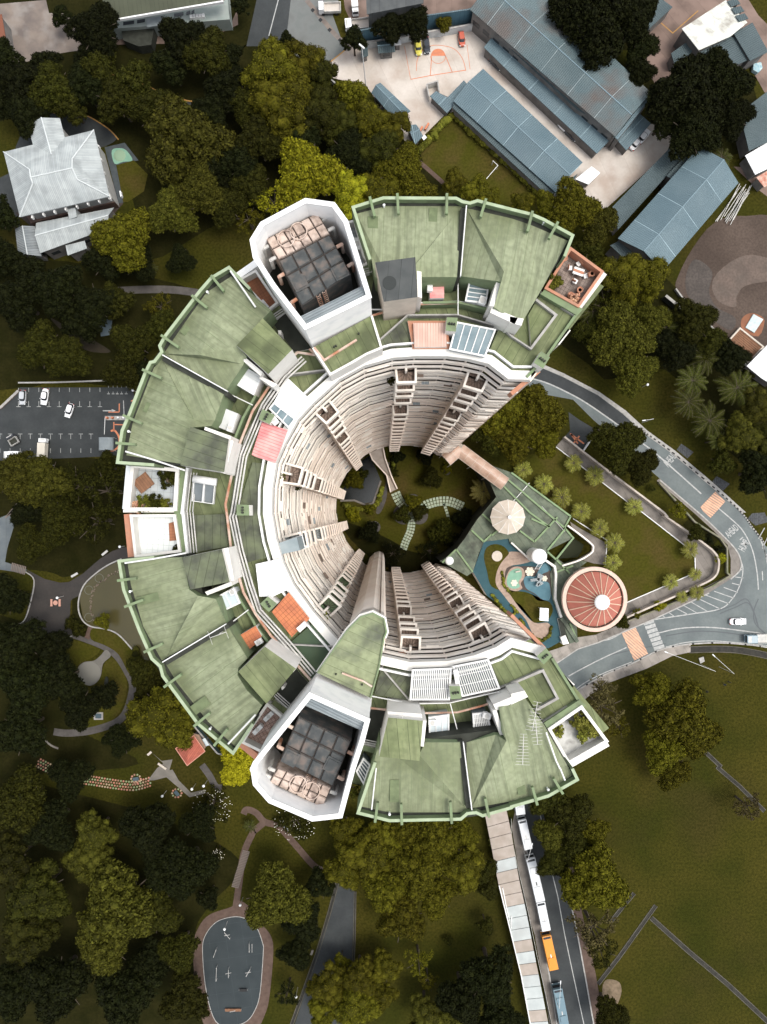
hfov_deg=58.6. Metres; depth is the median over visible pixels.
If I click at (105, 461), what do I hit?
tree
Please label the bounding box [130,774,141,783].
disc bed
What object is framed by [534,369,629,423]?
road resurfaced
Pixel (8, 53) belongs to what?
tree
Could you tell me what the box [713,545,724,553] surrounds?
bush
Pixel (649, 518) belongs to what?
lawn edging
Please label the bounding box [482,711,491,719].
air conditioner
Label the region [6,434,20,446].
truck
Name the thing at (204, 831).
tree
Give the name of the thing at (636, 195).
school wing
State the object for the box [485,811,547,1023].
covered linkway
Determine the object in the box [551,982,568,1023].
bus
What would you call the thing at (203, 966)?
court kerb
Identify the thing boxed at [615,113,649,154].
school wing
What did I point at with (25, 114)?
tree
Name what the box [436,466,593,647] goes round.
podium
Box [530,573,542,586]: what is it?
climbing frame
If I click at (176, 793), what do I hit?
disc bed
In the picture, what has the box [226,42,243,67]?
tree
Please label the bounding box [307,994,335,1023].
tree
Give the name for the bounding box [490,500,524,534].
beige canopy
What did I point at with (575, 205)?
tree
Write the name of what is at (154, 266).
palm tree
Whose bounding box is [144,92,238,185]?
tree
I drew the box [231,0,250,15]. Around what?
bush
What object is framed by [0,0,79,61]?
yard
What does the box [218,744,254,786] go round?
tree
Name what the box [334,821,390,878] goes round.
tree
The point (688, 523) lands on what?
planting bed
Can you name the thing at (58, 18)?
tree
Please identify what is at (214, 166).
tree
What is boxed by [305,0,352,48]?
paving strip
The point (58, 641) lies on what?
tree
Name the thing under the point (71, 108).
tree
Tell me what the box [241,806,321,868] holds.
footpath
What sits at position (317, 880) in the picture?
tree
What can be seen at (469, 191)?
tree
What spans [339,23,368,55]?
tree
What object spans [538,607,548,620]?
shade shelter
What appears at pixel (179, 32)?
tree
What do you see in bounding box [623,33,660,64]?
tree
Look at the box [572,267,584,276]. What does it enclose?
garden table
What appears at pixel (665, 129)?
tree
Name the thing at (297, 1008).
drain
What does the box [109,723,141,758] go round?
tree
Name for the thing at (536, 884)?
bus
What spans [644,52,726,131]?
tree
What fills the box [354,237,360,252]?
air conditioner
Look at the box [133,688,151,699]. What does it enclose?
tree
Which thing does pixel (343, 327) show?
apartment tower
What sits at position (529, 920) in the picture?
railing
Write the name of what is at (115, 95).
tree
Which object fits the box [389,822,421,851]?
tree
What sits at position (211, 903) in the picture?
tree
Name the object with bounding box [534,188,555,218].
tree
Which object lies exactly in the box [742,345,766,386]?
workshop
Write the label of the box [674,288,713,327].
boundary wall
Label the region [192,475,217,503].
solar water heater
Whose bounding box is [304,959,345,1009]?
tree
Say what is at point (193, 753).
red pavilion
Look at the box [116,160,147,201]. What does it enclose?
temple lawn
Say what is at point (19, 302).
tree
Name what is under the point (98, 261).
tree
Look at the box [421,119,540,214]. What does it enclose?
school lawn
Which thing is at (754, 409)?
tree
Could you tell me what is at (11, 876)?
tree
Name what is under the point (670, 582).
palm tree
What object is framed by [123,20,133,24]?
window
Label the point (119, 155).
swimming pool
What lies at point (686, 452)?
drain cover
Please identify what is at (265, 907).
tree
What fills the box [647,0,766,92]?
school yard
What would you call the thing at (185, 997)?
tree
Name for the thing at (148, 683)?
tree
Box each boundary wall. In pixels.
[367,23,472,48]
[661,295,681,313]
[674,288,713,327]
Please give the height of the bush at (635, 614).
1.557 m
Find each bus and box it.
[514,805,524,814]
[516,815,532,849]
[524,853,544,902]
[535,901,550,931]
[540,931,558,970]
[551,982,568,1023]
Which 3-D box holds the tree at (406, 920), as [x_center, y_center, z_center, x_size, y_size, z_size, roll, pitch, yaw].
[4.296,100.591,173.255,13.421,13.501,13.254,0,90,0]
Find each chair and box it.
[576,260,583,266]
[583,272,589,278]
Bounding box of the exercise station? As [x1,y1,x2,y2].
[225,1009,240,1011]
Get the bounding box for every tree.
[0,35,25,66]
[0,61,39,100]
[0,85,25,121]
[0,193,20,231]
[0,236,26,279]
[0,274,41,332]
[0,450,38,505]
[0,572,32,615]
[0,616,46,669]
[0,658,52,714]
[0,703,48,757]
[0,762,46,836]
[0,830,42,891]
[0,912,62,967]
[0,962,33,1023]
[3,95,52,139]
[4,857,72,922]
[6,255,45,278]
[10,501,42,526]
[15,318,63,369]
[15,522,55,564]
[20,954,94,1023]
[22,797,75,852]
[25,454,74,508]
[26,59,78,115]
[26,264,82,319]
[28,50,64,65]
[34,629,72,662]
[38,494,91,546]
[43,651,89,701]
[46,334,93,378]
[47,758,95,803]
[49,92,87,126]
[52,4,72,27]
[58,690,105,732]
[59,462,99,507]
[60,308,97,343]
[60,840,114,885]
[62,1,119,59]
[67,60,103,107]
[73,32,111,65]
[73,283,118,332]
[74,502,121,544]
[75,465,125,519]
[75,808,119,851]
[75,928,129,976]
[76,856,168,944]
[78,49,116,87]
[79,245,120,282]
[87,449,121,482]
[88,206,150,273]
[91,680,119,709]
[93,612,110,630]
[94,967,162,1023]
[96,75,138,123]
[99,351,138,390]
[101,725,113,745]
[102,280,136,320]
[108,322,155,365]
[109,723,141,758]
[112,58,152,94]
[118,801,176,860]
[123,684,194,750]
[124,245,155,281]
[125,657,157,687]
[125,935,169,977]
[128,88,172,130]
[133,356,148,383]
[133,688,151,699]
[137,674,165,693]
[138,890,183,934]
[141,850,170,892]
[142,291,173,314]
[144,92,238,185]
[145,308,174,342]
[147,184,199,233]
[149,47,187,86]
[150,261,157,272]
[157,16,206,69]
[157,930,200,974]
[157,971,210,1021]
[159,835,219,901]
[165,243,197,273]
[173,161,225,214]
[178,802,216,842]
[182,25,231,76]
[190,92,228,133]
[195,885,219,910]
[203,65,244,112]
[206,147,230,185]
[212,186,249,229]
[218,143,259,178]
[218,175,232,190]
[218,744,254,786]
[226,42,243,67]
[226,86,254,129]
[228,162,270,207]
[234,112,283,161]
[236,208,264,234]
[238,34,299,88]
[242,818,256,832]
[244,859,312,930]
[248,72,313,138]
[249,179,284,215]
[274,977,299,1004]
[275,136,346,207]
[275,935,311,971]
[279,29,296,43]
[279,899,321,942]
[281,39,326,77]
[288,122,323,146]
[303,85,339,136]
[303,865,335,898]
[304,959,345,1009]
[307,59,338,88]
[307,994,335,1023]
[321,857,360,891]
[322,99,358,146]
[325,127,372,174]
[327,167,368,220]
[328,816,364,847]
[330,988,382,1023]
[333,79,369,111]
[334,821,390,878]
[334,950,351,966]
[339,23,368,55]
[340,953,375,997]
[343,469,363,488]
[353,97,391,138]
[358,128,399,171]
[358,520,379,543]
[360,171,405,201]
[361,869,407,913]
[366,820,402,859]
[369,12,400,46]
[370,946,403,984]
[371,982,399,1011]
[372,140,425,195]
[375,894,426,942]
[382,540,405,566]
[385,110,411,141]
[388,848,446,902]
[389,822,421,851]
[390,451,405,463]
[391,504,410,523]
[396,5,428,44]
[404,170,437,196]
[404,494,422,512]
[404,944,433,976]
[408,990,442,1023]
[409,821,461,857]
[410,504,428,521]
[414,540,438,564]
[416,449,433,465]
[417,967,439,990]
[418,466,442,488]
[418,875,457,922]
[426,517,455,544]
[433,971,481,1023]
[435,16,451,33]
[438,1011,462,1023]
[441,166,467,196]
[441,840,486,895]
[448,818,480,846]
[450,507,471,527]
[458,172,492,200]
[458,943,513,1005]
[469,428,500,456]
[470,479,490,506]
[471,856,497,884]
[474,914,493,935]
[476,876,498,900]
[479,393,527,436]
[479,999,527,1023]
[487,186,500,204]
[490,424,533,465]
[510,193,536,211]
[511,383,568,440]
[513,460,532,478]
[528,427,559,459]
[528,788,567,815]
[532,818,563,850]
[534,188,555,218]
[534,473,553,494]
[535,849,568,876]
[546,0,631,71]
[546,175,603,231]
[546,793,593,841]
[547,0,558,7]
[549,486,571,508]
[557,833,592,863]
[558,839,631,911]
[564,454,582,472]
[565,909,618,957]
[570,317,598,351]
[570,502,591,522]
[571,236,604,262]
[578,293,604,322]
[579,206,619,245]
[581,818,611,847]
[583,930,617,968]
[584,465,604,486]
[585,421,647,476]
[586,299,657,365]
[588,289,612,315]
[588,673,618,701]
[589,681,624,725]
[590,518,608,538]
[594,992,630,1023]
[597,253,648,308]
[603,553,622,571]
[604,532,624,552]
[607,712,630,737]
[610,351,659,398]
[615,0,659,44]
[615,614,629,628]
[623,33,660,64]
[623,497,642,515]
[625,58,658,86]
[626,256,671,303]
[626,448,659,488]
[629,672,651,689]
[632,302,674,336]
[632,671,671,707]
[641,676,714,749]
[641,728,687,776]
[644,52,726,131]
[645,102,681,141]
[645,327,674,360]
[656,759,692,791]
[662,309,680,334]
[662,334,696,371]
[662,573,678,589]
[668,108,723,160]
[670,389,704,419]
[672,297,719,344]
[674,362,708,399]
[676,590,688,603]
[680,540,697,558]
[685,717,725,761]
[687,523,705,541]
[687,567,701,580]
[688,342,718,376]
[689,585,703,600]
[691,400,727,437]
[696,326,728,359]
[702,45,756,108]
[704,431,726,450]
[705,448,737,475]
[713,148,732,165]
[713,338,752,376]
[713,369,758,407]
[716,410,764,453]
[719,98,757,142]
[731,792,762,820]
[736,448,766,494]
[739,386,766,422]
[752,423,766,455]
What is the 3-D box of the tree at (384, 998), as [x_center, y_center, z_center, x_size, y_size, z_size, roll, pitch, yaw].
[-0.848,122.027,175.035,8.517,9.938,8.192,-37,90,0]
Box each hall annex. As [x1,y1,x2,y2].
[15,225,47,260]
[35,208,115,259]
[65,241,90,260]
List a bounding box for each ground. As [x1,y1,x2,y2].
[0,0,766,1023]
[51,318,110,352]
[602,979,621,1003]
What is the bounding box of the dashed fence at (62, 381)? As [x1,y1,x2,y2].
[18,380,103,383]
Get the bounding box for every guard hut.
[648,0,671,31]
[667,43,691,69]
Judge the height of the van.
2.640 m
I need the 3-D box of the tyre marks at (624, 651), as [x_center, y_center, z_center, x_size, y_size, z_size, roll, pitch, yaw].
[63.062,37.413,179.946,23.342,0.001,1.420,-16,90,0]
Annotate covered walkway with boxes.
[439,444,508,489]
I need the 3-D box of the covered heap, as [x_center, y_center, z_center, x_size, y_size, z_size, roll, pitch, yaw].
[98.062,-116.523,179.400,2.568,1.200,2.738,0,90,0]
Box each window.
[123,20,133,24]
[174,12,182,16]
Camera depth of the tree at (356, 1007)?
168.37 m
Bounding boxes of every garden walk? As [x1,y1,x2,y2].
[557,439,714,614]
[570,522,605,564]
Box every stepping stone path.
[391,491,463,515]
[400,516,414,549]
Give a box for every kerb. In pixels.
[20,558,132,649]
[202,916,263,1023]
[517,367,766,1023]
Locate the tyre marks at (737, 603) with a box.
[717,598,756,623]
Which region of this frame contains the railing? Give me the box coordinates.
[510,817,551,1023]
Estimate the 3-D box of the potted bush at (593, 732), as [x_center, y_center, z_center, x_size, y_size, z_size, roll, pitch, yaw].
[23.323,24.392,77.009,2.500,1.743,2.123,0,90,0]
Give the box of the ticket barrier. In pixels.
[104,416,125,433]
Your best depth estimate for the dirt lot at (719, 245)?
179.96 m
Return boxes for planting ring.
[393,505,412,523]
[411,514,427,523]
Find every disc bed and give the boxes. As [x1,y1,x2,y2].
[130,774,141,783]
[171,788,182,797]
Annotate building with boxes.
[0,14,13,49]
[103,0,232,53]
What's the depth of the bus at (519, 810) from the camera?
176.87 m
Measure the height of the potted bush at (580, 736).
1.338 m
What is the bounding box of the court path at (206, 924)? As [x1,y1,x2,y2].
[193,901,272,1023]
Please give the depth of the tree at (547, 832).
171.41 m
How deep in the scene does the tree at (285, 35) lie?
175.56 m
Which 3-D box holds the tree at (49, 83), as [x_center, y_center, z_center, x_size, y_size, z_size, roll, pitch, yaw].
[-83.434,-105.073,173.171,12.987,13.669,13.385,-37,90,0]
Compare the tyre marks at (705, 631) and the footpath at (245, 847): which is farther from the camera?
the footpath at (245, 847)
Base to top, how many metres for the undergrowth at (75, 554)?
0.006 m
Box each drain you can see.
[290,883,338,1023]
[352,891,355,960]
[597,904,656,984]
[610,892,635,920]
[649,916,766,1023]
[689,646,766,658]
[706,752,765,812]
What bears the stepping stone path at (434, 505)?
on the court lawn at (457, 483)
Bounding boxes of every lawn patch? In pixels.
[66,640,126,727]
[72,596,87,636]
[90,628,132,673]
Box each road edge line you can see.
[54,113,118,139]
[661,11,697,32]
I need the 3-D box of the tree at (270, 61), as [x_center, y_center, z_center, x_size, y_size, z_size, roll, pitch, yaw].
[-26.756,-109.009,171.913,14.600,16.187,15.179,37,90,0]
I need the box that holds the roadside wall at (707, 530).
[627,482,730,621]
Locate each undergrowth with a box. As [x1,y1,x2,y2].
[0,0,441,258]
[0,260,191,389]
[0,457,142,576]
[0,615,238,1023]
[340,810,548,1023]
[560,274,766,499]
[587,16,756,155]
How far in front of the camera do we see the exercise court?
179.95 m
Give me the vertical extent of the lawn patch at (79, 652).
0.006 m
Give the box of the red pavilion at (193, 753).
[175,735,205,765]
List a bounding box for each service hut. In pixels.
[193,731,205,748]
[202,737,208,745]
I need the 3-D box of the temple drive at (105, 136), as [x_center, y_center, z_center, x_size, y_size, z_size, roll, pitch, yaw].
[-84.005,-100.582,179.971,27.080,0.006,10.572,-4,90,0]
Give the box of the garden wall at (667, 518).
[562,436,719,617]
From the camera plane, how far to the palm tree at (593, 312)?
172.58 m
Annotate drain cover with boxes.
[677,444,692,457]
[712,476,728,489]
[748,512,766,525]
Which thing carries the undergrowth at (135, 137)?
on the ground at (690, 858)
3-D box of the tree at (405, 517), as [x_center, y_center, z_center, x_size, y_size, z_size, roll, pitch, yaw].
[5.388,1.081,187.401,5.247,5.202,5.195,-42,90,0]
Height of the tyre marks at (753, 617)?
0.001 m
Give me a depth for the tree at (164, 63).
170.51 m
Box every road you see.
[246,0,290,45]
[287,0,343,60]
[295,818,353,1023]
[518,803,592,1023]
[529,369,766,688]
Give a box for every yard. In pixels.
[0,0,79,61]
[116,13,237,44]
[331,31,671,207]
[344,0,476,22]
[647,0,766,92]
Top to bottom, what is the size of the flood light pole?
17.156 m
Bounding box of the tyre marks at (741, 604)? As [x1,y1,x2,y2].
[720,602,758,626]
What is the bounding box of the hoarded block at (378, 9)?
[366,0,423,27]
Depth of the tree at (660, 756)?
169.33 m
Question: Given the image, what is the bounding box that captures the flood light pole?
[359,43,365,85]
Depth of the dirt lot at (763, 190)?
179.97 m
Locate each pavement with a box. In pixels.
[512,813,555,1023]
[543,365,745,512]
[549,635,597,661]
[569,867,598,1023]
[579,643,690,698]
[596,479,739,641]
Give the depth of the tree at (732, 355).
171.13 m
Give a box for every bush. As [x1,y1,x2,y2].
[64,615,79,629]
[72,622,85,637]
[132,501,142,513]
[136,493,153,512]
[147,493,161,507]
[157,470,174,489]
[159,497,172,513]
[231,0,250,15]
[345,506,358,521]
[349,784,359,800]
[351,513,361,521]
[359,468,368,481]
[362,504,376,515]
[387,376,395,385]
[390,466,399,477]
[441,462,451,474]
[441,935,452,945]
[543,271,563,288]
[543,280,554,289]
[552,724,564,738]
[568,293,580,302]
[568,711,590,730]
[576,730,589,744]
[580,721,598,737]
[632,608,640,618]
[648,484,655,492]
[653,600,666,611]
[668,500,686,518]
[703,533,713,544]
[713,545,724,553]
[714,551,726,563]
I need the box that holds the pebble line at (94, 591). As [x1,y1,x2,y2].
[89,570,118,620]
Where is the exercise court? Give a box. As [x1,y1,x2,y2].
[203,917,262,1023]
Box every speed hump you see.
[622,628,647,660]
[701,492,724,517]
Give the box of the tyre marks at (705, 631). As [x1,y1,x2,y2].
[666,631,743,635]
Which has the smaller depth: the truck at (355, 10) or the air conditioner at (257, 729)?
the air conditioner at (257, 729)
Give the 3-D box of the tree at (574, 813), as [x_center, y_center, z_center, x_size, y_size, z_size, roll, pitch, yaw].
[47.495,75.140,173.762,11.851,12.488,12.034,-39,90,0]
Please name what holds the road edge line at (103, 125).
on the temple drive at (105, 136)
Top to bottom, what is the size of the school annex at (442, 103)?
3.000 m
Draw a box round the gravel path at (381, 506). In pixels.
[376,462,388,513]
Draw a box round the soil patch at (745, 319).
[741,313,764,335]
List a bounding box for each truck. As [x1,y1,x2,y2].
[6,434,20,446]
[37,438,49,456]
[318,1,340,15]
[345,17,368,30]
[351,0,358,16]
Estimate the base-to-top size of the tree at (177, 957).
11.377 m
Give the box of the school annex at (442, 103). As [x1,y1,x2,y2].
[430,81,466,115]
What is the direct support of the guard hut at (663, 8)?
on the school yard at (680, 12)
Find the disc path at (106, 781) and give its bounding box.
[36,758,150,790]
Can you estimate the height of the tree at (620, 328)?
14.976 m
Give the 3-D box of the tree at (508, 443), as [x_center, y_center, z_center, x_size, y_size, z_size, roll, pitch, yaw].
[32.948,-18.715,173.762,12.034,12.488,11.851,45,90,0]
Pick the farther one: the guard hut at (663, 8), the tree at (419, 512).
the tree at (419, 512)
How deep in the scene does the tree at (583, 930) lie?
169.87 m
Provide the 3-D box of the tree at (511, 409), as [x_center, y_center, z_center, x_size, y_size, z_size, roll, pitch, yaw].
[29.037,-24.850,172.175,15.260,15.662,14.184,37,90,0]
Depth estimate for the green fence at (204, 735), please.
178.68 m
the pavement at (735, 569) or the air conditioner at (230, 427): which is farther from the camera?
the pavement at (735, 569)
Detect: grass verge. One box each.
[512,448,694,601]
[546,345,766,524]
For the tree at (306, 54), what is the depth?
168.65 m
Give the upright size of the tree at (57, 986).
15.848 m
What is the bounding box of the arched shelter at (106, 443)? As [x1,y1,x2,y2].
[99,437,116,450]
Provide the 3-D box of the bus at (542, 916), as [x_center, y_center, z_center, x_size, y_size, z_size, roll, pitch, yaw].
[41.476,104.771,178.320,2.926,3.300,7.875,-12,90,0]
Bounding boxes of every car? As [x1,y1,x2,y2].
[19,390,26,404]
[40,388,49,404]
[65,403,74,417]
[414,42,421,55]
[423,37,430,53]
[458,31,465,46]
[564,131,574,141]
[629,136,641,150]
[638,129,650,143]
[729,618,745,624]
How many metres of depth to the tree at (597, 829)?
171.67 m
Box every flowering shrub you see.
[192,784,230,822]
[214,844,225,857]
[272,810,313,840]
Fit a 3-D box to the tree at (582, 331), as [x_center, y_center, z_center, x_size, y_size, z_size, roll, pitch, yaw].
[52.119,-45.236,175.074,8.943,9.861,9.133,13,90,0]
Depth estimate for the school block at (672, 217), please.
170.73 m
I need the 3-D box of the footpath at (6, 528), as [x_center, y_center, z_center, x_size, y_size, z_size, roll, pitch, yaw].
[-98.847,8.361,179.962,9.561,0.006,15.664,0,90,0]
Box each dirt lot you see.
[675,215,766,348]
[735,167,766,195]
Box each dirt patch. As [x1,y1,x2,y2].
[685,259,735,329]
[712,255,766,306]
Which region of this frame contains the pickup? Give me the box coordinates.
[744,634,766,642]
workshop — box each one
[673,0,746,56]
[701,37,746,65]
[734,22,766,68]
[736,92,766,158]
[739,143,766,179]
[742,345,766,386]
[751,171,766,191]
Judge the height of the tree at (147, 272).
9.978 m
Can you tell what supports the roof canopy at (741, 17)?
on the school yard at (680, 12)
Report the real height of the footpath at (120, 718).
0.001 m
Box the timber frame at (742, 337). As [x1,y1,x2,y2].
[730,327,763,362]
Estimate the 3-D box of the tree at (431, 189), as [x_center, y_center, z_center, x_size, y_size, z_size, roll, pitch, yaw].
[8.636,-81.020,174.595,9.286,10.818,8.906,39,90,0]
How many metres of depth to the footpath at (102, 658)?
179.95 m
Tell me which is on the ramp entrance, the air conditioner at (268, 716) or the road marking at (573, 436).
the road marking at (573, 436)
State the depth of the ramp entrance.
179.94 m
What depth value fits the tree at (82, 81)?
169.44 m
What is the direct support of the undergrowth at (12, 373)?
on the ground at (690, 858)
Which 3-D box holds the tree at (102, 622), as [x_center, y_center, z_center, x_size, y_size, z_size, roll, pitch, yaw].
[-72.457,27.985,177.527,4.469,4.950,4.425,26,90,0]
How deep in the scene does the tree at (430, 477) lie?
185.45 m
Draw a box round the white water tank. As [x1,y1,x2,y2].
[526,548,546,563]
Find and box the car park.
[0,387,133,460]
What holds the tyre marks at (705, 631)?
on the road at (719, 520)
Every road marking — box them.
[268,0,766,1023]
[570,433,583,443]
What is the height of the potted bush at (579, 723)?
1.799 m
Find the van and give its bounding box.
[4,451,19,458]
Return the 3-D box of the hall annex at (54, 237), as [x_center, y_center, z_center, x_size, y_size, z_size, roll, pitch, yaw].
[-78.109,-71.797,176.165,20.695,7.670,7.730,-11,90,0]
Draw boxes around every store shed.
[361,47,367,61]
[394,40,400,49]
[576,166,599,187]
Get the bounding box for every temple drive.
[0,174,19,227]
[16,113,116,148]
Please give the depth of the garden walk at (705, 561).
179.95 m
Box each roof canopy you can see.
[727,0,740,7]
[731,6,743,13]
[735,13,747,21]
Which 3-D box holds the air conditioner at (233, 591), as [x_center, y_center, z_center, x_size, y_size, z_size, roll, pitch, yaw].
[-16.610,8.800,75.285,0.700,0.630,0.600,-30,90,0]
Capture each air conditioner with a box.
[226,423,234,432]
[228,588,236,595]
[252,723,263,734]
[254,638,263,645]
[263,710,273,721]
[272,413,279,425]
[296,621,307,631]
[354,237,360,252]
[427,285,432,292]
[428,719,436,725]
[453,669,459,683]
[478,295,486,305]
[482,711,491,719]
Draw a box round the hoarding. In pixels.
[361,8,472,40]
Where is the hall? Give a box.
[3,117,122,226]
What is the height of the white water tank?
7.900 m
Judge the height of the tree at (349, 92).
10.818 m
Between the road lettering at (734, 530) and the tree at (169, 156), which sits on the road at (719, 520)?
the road lettering at (734, 530)
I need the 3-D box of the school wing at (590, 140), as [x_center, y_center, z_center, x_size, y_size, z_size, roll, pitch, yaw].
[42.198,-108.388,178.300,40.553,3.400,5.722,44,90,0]
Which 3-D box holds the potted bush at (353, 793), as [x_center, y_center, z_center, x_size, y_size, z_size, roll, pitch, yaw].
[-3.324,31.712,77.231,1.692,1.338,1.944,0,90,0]
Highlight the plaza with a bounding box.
[19,547,131,634]
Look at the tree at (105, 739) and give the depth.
173.69 m
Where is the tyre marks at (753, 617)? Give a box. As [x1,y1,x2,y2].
[753,599,764,632]
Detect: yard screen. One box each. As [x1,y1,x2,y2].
[426,84,429,100]
[427,80,439,91]
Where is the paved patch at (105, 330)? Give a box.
[100,319,111,335]
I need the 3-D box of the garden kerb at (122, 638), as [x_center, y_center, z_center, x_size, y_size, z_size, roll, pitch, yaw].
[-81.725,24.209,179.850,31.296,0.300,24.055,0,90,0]
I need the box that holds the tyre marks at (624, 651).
[581,643,665,667]
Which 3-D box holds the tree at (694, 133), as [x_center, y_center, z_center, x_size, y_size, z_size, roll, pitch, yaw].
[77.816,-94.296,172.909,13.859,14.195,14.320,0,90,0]
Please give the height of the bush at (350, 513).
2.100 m
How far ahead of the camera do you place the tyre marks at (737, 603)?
179.95 m
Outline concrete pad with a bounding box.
[699,657,704,663]
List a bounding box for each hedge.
[132,645,141,658]
[340,501,369,512]
[373,486,384,506]
[416,112,452,153]
[452,112,537,196]
[490,593,516,617]
[501,571,511,594]
[510,604,518,613]
[519,618,552,641]
[735,363,754,379]
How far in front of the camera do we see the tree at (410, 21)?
171.56 m
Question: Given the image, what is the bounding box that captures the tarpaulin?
[745,314,762,332]
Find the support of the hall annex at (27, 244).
on the ground at (690, 858)
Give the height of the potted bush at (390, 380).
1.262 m
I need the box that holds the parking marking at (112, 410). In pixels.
[16,386,127,452]
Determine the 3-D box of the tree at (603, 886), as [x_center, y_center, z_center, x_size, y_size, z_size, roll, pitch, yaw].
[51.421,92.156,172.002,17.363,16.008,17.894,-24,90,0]
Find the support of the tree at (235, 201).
on the undergrowth at (135, 137)
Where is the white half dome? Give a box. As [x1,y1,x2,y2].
[445,557,453,564]
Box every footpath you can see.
[0,515,25,572]
[53,634,135,736]
[77,662,100,684]
[78,650,110,685]
[85,626,92,638]
[99,286,198,295]
[148,757,204,796]
[200,763,221,790]
[233,822,264,904]
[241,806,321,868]
[419,159,444,183]
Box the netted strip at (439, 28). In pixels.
[400,22,470,35]
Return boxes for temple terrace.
[16,183,122,227]
[105,143,137,202]
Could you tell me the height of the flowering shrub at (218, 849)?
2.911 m
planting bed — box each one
[344,522,443,572]
[683,514,717,546]
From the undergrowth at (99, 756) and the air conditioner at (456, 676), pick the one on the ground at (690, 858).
the undergrowth at (99, 756)
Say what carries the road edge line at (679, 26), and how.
on the school yard at (680, 12)
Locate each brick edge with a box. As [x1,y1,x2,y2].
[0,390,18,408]
[108,400,132,451]
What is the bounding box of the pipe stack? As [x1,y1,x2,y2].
[715,183,751,224]
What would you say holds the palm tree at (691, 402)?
on the grass verge at (665, 424)
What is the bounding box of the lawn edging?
[556,447,695,602]
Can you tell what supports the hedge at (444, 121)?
on the school lawn at (452, 145)
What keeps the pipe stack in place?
on the ground at (690, 858)
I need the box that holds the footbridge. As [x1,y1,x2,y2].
[369,446,397,491]
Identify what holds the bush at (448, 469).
on the court lawn at (457, 483)
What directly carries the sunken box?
on the lawn patch at (79, 652)
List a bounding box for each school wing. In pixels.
[484,38,609,157]
[605,241,642,260]
[612,148,685,235]
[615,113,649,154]
[659,157,687,187]
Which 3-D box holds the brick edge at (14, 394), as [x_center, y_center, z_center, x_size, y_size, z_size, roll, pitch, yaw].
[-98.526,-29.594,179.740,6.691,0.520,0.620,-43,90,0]
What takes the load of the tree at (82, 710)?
on the lawn patch at (79, 652)
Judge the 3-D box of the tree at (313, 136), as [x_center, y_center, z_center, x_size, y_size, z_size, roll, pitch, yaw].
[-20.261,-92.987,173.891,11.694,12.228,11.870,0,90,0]
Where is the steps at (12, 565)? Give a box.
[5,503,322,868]
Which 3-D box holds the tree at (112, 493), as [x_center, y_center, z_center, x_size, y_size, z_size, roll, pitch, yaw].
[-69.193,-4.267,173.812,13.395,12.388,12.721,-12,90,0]
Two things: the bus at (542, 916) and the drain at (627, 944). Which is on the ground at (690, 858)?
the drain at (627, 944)
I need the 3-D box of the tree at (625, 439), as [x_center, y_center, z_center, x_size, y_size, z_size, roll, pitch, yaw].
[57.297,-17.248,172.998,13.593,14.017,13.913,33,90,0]
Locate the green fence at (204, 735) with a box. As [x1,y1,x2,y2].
[195,725,220,754]
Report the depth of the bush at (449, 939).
178.29 m
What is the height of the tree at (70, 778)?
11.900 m
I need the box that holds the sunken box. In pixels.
[94,712,102,719]
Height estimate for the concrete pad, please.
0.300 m
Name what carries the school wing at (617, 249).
on the ground at (690, 858)
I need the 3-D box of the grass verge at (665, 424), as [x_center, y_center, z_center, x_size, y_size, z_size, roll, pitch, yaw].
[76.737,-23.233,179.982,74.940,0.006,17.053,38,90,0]
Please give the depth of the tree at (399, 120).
170.91 m
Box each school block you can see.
[453,69,582,195]
[470,0,648,150]
[617,150,737,265]
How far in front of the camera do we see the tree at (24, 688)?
166.88 m
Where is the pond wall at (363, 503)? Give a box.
[340,481,381,504]
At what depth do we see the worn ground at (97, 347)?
179.98 m
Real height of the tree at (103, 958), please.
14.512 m
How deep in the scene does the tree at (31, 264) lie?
170.30 m
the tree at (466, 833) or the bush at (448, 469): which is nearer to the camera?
the tree at (466, 833)
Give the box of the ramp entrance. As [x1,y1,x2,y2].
[566,413,592,449]
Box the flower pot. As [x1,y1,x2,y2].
[577,287,582,292]
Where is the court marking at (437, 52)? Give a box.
[404,45,469,79]
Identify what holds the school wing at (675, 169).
on the ground at (690, 858)
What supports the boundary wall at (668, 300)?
on the undergrowth at (580, 350)
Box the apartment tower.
[115,193,608,824]
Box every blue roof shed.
[371,83,410,113]
[377,41,394,58]
[408,124,422,143]
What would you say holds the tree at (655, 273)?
on the undergrowth at (580, 350)
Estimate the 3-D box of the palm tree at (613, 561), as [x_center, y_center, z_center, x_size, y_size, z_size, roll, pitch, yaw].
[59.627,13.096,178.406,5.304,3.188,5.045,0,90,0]
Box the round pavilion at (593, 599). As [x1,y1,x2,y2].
[561,566,626,631]
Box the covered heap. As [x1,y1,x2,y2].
[751,62,761,74]
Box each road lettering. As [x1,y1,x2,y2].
[664,453,675,467]
[725,525,737,537]
[738,539,748,551]
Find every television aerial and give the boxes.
[515,734,527,764]
[526,701,540,731]
[531,719,542,744]
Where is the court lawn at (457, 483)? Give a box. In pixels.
[336,446,486,571]
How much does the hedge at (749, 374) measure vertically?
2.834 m
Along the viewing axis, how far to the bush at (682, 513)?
174.21 m
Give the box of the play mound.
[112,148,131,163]
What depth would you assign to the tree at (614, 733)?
173.34 m

